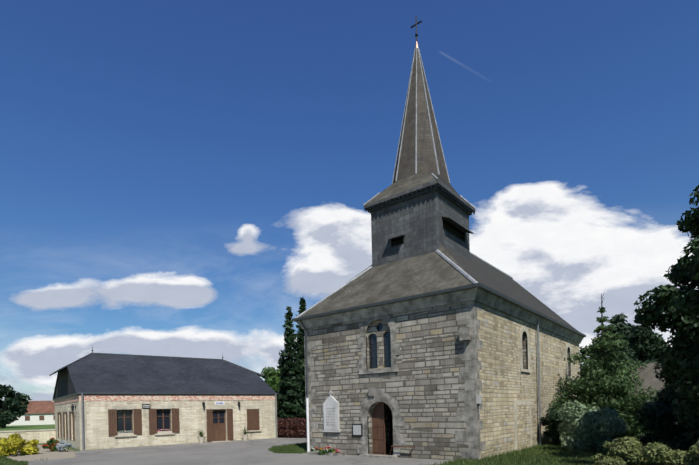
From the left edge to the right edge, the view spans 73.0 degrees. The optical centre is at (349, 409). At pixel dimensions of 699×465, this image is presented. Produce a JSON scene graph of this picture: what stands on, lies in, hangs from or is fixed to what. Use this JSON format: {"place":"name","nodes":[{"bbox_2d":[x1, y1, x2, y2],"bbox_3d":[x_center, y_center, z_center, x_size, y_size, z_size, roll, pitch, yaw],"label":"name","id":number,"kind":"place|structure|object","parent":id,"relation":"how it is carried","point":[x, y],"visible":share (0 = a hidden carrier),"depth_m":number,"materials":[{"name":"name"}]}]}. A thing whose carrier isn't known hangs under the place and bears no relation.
{"place":"outdoors","nodes":[
{"label":"outdoors","id":0,"kind":"place"},
{"bbox_2d":[55,400,272,449],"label":"building walls","id":1,"kind":"structure","parent":0,"point":[192,419],"depth_m":27.97,"materials":[{"name":"beige stone"}]},
{"bbox_2d":[49,353,277,400],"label":"building roof","id":2,"kind":"structure","parent":1,"relation":"on","point":[90,372],"depth_m":29.73,"materials":[{"name":"grey tile"}]},
{"bbox_2d":[53,347,223,399],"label":"roof trim","id":3,"kind":"structure","parent":2,"relation":"attached to","point":[65,388],"depth_m":29.72,"materials":[{"name":"grey metal"}]},
{"bbox_2d":[54,392,278,449],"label":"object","id":4,"kind":"object","parent":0,"point":[119,419],"visible":0.92,"depth_m":27.66,"materials":[{"name":"beige stone"}]},
{"bbox_2d":[0,424,643,464],"bbox_3d":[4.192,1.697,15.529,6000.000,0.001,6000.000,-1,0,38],"label":"ground","id":5,"kind":"structure","parent":0,"point":[249,452],"depth_m":19.86,"materials":[{"name":"grey asphalt"}]},
{"bbox_2d":[0,384,32,427],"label":"tree","id":6,"kind":"object","parent":5,"relation":"on","point":[13,407],"visible":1,"depth_m":81.34,"materials":[{"name":"green plant"}]},
{"bbox_2d":[0,433,38,455],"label":"yellow shrub","id":7,"kind":"object","parent":5,"relation":"on","point":[12,444],"visible":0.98,"depth_m":22.18,"materials":[{"name":"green plant"}]},
{"bbox_2d":[0,429,55,442],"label":"stone wall","id":8,"kind":"structure","parent":5,"relation":"on","point":[43,435],"depth_m":31.81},
{"bbox_2d":[6,398,54,425],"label":"house","id":9,"kind":"structure","parent":5,"relation":"on","point":[41,413],"depth_m":108.59,"materials":[{"name":"white paint"}]},
{"bbox_2d":[42,437,59,451],"bbox_3d":[-15.368,1.803,24.503,1.067,0.797,0.935,-1,0,38],"label":"geranium plant","id":10,"kind":"object","parent":5,"relation":"on","point":[51,444],"visible":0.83,"depth_m":24.33,"materials":[{"name":"green plant"}]},
{"bbox_2d":[56,440,74,451],"bbox_3d":[-14.418,1.861,23.941,0.886,0.645,0.635,-1,0,16],"label":"grey plant leaf","id":11,"kind":"object","parent":5,"relation":"on","point":[61,445],"visible":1,"depth_m":23.81,"materials":[{"name":"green plant"}]},
{"bbox_2d":[261,366,283,407],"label":"tree","id":12,"kind":"object","parent":5,"relation":"on","point":[272,380],"visible":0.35,"depth_m":45.02,"materials":[{"name":"green plant"}]},
{"bbox_2d":[276,306,305,418],"bbox_3d":[-4.612,-2.858,37.957,3.668,11.023,3.893,-1,0,38],"label":"conifer","id":13,"kind":"object","parent":5,"relation":"on","point":[292,404],"visible":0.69,"depth_m":37.39,"materials":[{"name":"green plant"}]},
{"bbox_2d":[277,417,305,437],"bbox_3d":[-2.870,1.272,31.628,18.392,1.612,1.342,-1,0,31],"label":"copper hedge","id":14,"kind":"object","parent":5,"relation":"on","point":[294,427],"visible":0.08,"depth_m":31.74,"materials":[{"name":"brown plant"}]},
{"bbox_2d":[295,297,306,408],"bbox_3d":[-3.775,-3.287,39.658,4.347,12.701,4.531,-1,0,38],"label":"conifer","id":15,"kind":"object","parent":5,"relation":"on","point":[300,336],"visible":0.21,"depth_m":39.44,"materials":[{"name":"green plant"}]},
{"bbox_2d":[310,446,340,454],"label":"memorial flowers","id":16,"kind":"object","parent":5,"relation":"on","point":[328,449],"visible":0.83,"depth_m":18.92,"materials":[{"name":"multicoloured plant"}]},
{"bbox_2d":[292,282,585,459],"bbox_3d":[5.519,-1.179,23.496,8.410,5.790,15.350,-1,0,38],"label":"stone trim","id":17,"kind":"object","parent":5,"relation":"on","point":[469,332],"visible":0.94,"depth_m":18.03,"materials":[{"name":"grey stone"}]},
{"bbox_2d":[540,402,571,443],"bbox_3d":[9.242,0.658,20.501,1.696,1.967,2.313,-1,0,38],"label":"bush","id":18,"kind":"object","parent":5,"relation":"on","point":[553,421],"visible":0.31,"depth_m":20.35,"materials":[{"name":"green plant"}]},
{"bbox_2d":[557,400,628,451],"bbox_3d":[9.152,0.639,17.910,2.534,2.028,2.784,-1,0,38],"label":"blue shrub","id":19,"kind":"object","parent":5,"relation":"on","point":[581,427],"visible":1,"depth_m":17.25,"materials":[{"name":"green plant"}]},
{"bbox_2d":[547,294,659,438],"bbox_3d":[11.996,-1.913,21.863,6.599,7.138,5.298,-1,0,-17],"label":"spruce","id":20,"kind":"object","parent":5,"relation":"on","point":[613,388],"visible":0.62,"depth_m":21.55,"materials":[{"name":"green plant"}]},
{"bbox_2d":[591,436,648,464],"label":"olive shrub","id":21,"kind":"object","parent":5,"relation":"on","point":[624,451],"visible":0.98,"depth_m":11.47,"materials":[{"name":"green plant"}]},
{"bbox_2d":[579,313,670,389],"bbox_3d":[24.714,-3.644,42.321,7.774,9.948,8.536,-1,0,5],"label":"dark round tree","id":22,"kind":"object","parent":5,"relation":"on","point":[645,345],"visible":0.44,"depth_m":39.93,"materials":[{"name":"green plant"}]},
{"bbox_2d":[626,362,676,397],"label":"house","id":23,"kind":"structure","parent":5,"relation":"on","point":[647,375],"depth_m":34.81,"materials":[{"name":"stone"}]},
{"bbox_2d":[636,358,682,440],"bbox_3d":[11.989,-0.013,17.246,2.778,4.336,3.812,-1,0,18],"label":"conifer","id":24,"kind":"object","parent":5,"relation":"on","point":[666,385],"visible":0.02,"depth_m":17.37,"materials":[{"name":"green plant"}]},
{"bbox_2d":[633,185,698,427],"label":"tree","id":25,"kind":"object","parent":5,"relation":"on","point":[679,307],"visible":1,"depth_m":12.22,"materials":[{"name":"green plant"}]},
{"bbox_2d":[637,387,698,453],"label":"dark shrub","id":26,"kind":"object","parent":5,"relation":"on","point":[657,416],"visible":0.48,"depth_m":14.65,"materials":[{"name":"green plant"}]},
{"bbox_2d":[640,439,698,464],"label":"olive shrub","id":27,"kind":"object","parent":5,"relation":"on","point":[658,453],"visible":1,"depth_m":10.51,"materials":[{"name":"green plant"}]},
{"bbox_2d":[0,435,697,464],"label":"grass","id":28,"kind":"structure","parent":0,"point":[535,455],"depth_m":16.05,"materials":[{"name":"green plant"}]},
{"bbox_2d":[0,0,698,401],"label":"sky","id":29,"kind":"structure","parent":0,"point":[176,176],"materials":[{"name":"blue"}]},
{"bbox_2d":[364,180,475,246],"bbox_3d":[3.164,-7.067,20.554,3.680,3.570,3.620,-1,0,38],"label":"belfry trim","id":30,"kind":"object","parent":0,"point":[444,190],"visible":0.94,"depth_m":19.39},
{"bbox_2d":[371,190,469,266],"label":"church tower","id":31,"kind":"structure","parent":0,"point":[420,220],"depth_m":19.36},
{"bbox_2d":[363,16,475,208],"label":"church spire","id":32,"kind":"structure","parent":31,"relation":"on","point":[420,159],"depth_m":19.96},
{"bbox_2d":[305,300,579,460],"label":"church walls","id":33,"kind":"structure","parent":0,"point":[424,386],"depth_m":17.45,"materials":[{"name":"beige stone"}]},
{"bbox_2d":[300,245,577,330],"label":"church roof","id":34,"kind":"structure","parent":33,"relation":"on","point":[428,272],"depth_m":18.68,"materials":[{"name":"grey stone"}]},
{"bbox_2d":[294,250,512,321],"bbox_3d":[5.503,-5.927,23.613,8.384,4.585,15.292,-1,0,38],"label":"roof flashing","id":35,"kind":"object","parent":34,"relation":"attached to","point":[459,269],"depth_m":20.18,"materials":[{"name":"grey metal"}]}
]}

